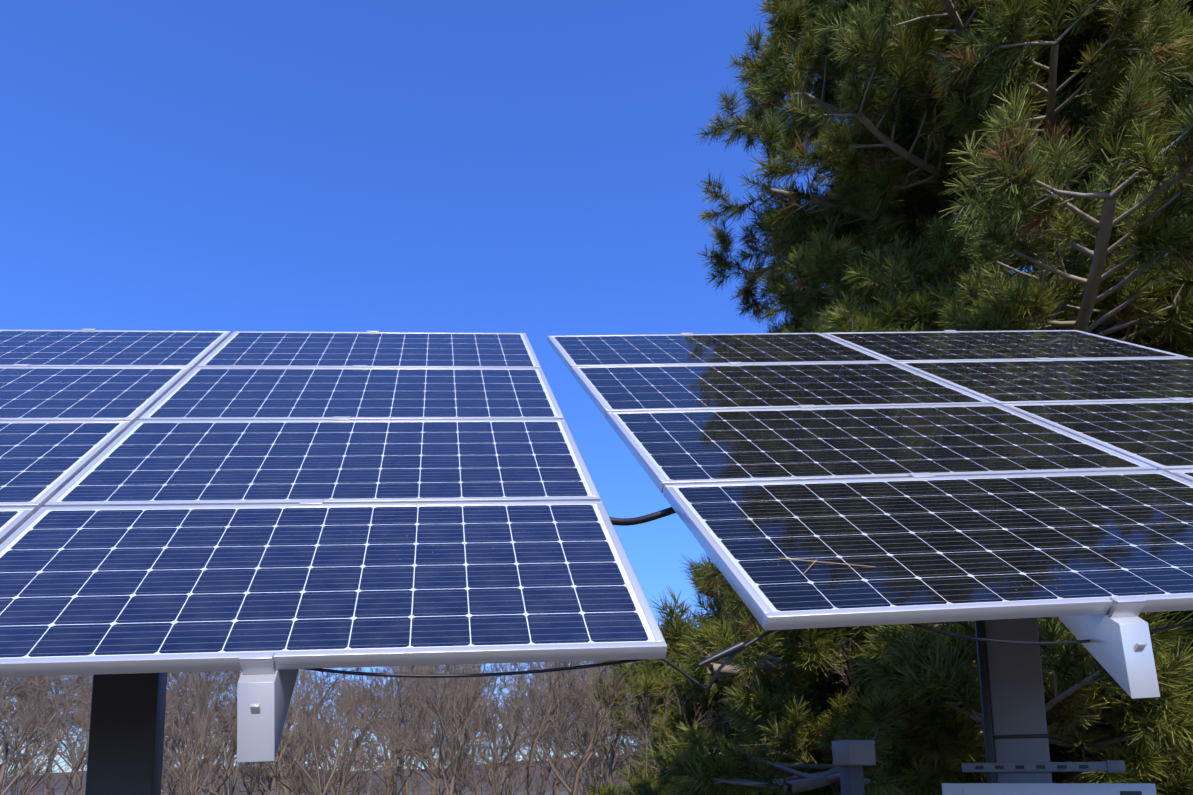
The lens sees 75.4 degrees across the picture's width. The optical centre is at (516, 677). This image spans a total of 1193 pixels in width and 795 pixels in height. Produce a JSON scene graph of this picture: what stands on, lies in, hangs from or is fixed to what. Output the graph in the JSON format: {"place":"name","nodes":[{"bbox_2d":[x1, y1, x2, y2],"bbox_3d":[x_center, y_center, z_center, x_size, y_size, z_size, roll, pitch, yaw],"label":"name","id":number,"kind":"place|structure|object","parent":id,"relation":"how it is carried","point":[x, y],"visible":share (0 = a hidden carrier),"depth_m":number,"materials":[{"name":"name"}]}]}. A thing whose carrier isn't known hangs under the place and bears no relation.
{"place":"outdoors","nodes":[
{"label":"outdoors","id":0,"kind":"place"},
{"bbox_2d":[5,792,617,794],"bbox_3d":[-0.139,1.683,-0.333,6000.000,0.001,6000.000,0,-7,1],"label":"ground","id":1,"kind":"structure","parent":0,"point":[518,793],"depth_m":86.16,"materials":[{"name":"brown plant"}]},
{"bbox_2d":[85,673,166,794],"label":"post","id":2,"kind":"object","parent":1,"relation":"on","point":[126,737],"depth_m":3.19,"materials":[{"name":"metal"}]},
{"bbox_2d":[0,329,666,762],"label":"solar array","id":3,"kind":"object","parent":2,"relation":"on","point":[268,513],"visible":1,"depth_m":2.65,"materials":[{"name":"glass"}]},
{"bbox_2d":[305,659,646,677],"bbox_3d":[-0.098,-0.033,2.001,0.957,0.068,0.020,0,-7,-5],"label":"cable","id":4,"kind":"object","parent":3,"relation":"attached to","point":[466,675],"visible":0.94,"depth_m":1.99,"materials":[{"name":"black rubber"}]},
{"bbox_2d":[0,603,757,794],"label":"bare trees","id":5,"kind":"object","parent":1,"relation":"on","point":[405,786],"visible":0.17,"depth_m":18.64,"materials":[{"name":"brown plant"}]},
{"bbox_2d":[0,630,961,794],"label":"bare trees","id":6,"kind":"object","parent":1,"relation":"on","point":[576,742],"visible":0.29,"depth_m":13.33,"materials":[{"name":"brown plant"}]},
{"bbox_2d":[832,740,875,794],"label":"stake with box","id":7,"kind":"object","parent":1,"relation":"on","point":[851,758],"visible":1,"depth_m":3.34,"materials":[{"name":"metal"}]},
{"bbox_2d":[975,618,1051,782],"bbox_3d":[2.337,0.694,3.525,0.275,3.541,0.270,-4,-8,27],"label":"post","id":8,"kind":"object","parent":1,"relation":"on","point":[1013,704],"visible":0.31,"depth_m":3.51,"materials":[{"name":"grey metal"}]},
{"bbox_2d":[547,330,1192,698],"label":"solar array","id":9,"kind":"object","parent":8,"relation":"on","point":[946,476],"visible":1,"depth_m":2.95,"materials":[{"name":"glass"}]},
{"bbox_2d":[609,507,675,525],"bbox_3d":[0.431,-0.604,2.856,0.357,0.072,0.040,-2,-8,16],"label":"cable conduit","id":10,"kind":"object","parent":9,"relation":"attached to","point":[644,518],"visible":0.71,"depth_m":2.83,"materials":[{"name":"black"}]},
{"bbox_2d":[661,630,776,689],"bbox_3d":[0.530,-0.050,2.024,0.309,0.160,0.042,-2,-8,12],"label":"cable","id":11,"kind":"object","parent":9,"relation":"attached to","point":[724,663],"visible":0.98,"depth_m":2.01,"materials":[{"name":"black rubber"}]},
{"bbox_2d":[698,641,744,666],"bbox_3d":[0.532,-0.062,1.994,0.125,0.070,0.022,0,-7,-1],"label":"cable connector","id":12,"kind":"object","parent":11,"relation":"attached to","point":[732,649],"visible":1,"depth_m":1.99,"materials":[{"name":"black plastic"}]},
{"bbox_2d":[780,558,875,574],"bbox_3d":[0.893,-0.318,2.179,0.258,0.074,0.083,0,-7,1],"label":"twig","id":13,"kind":"object","parent":9,"relation":"on","point":[822,562],"visible":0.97,"depth_m":2.20,"materials":[{"name":"brown wood"}]},
{"bbox_2d":[909,621,1192,644],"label":"cable","id":14,"kind":"object","parent":9,"relation":"attached to","point":[1030,642],"visible":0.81,"depth_m":2.07,"materials":[{"name":"black rubber"}]},
{"bbox_2d":[941,760,1155,794],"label":"inverter and boxes","id":15,"kind":"object","parent":8,"relation":"attached to","point":[1112,766],"visible":1,"depth_m":3.30,"materials":[{"name":"grey metal"}]},
{"bbox_2d":[3,757,637,792],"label":"bushes","id":16,"kind":"object","parent":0,"point":[426,784],"depth_m":105.79,"materials":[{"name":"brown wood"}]},
{"bbox_2d":[0,0,1075,776],"label":"sky","id":17,"kind":"structure","parent":0,"point":[534,168],"materials":[{"name":"blue"}]},
{"bbox_2d":[583,0,1192,794],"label":"pine tree","id":18,"kind":"object","parent":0,"point":[985,138],"depth_m":8.30,"materials":[{"name":"green plant"}]}
]}

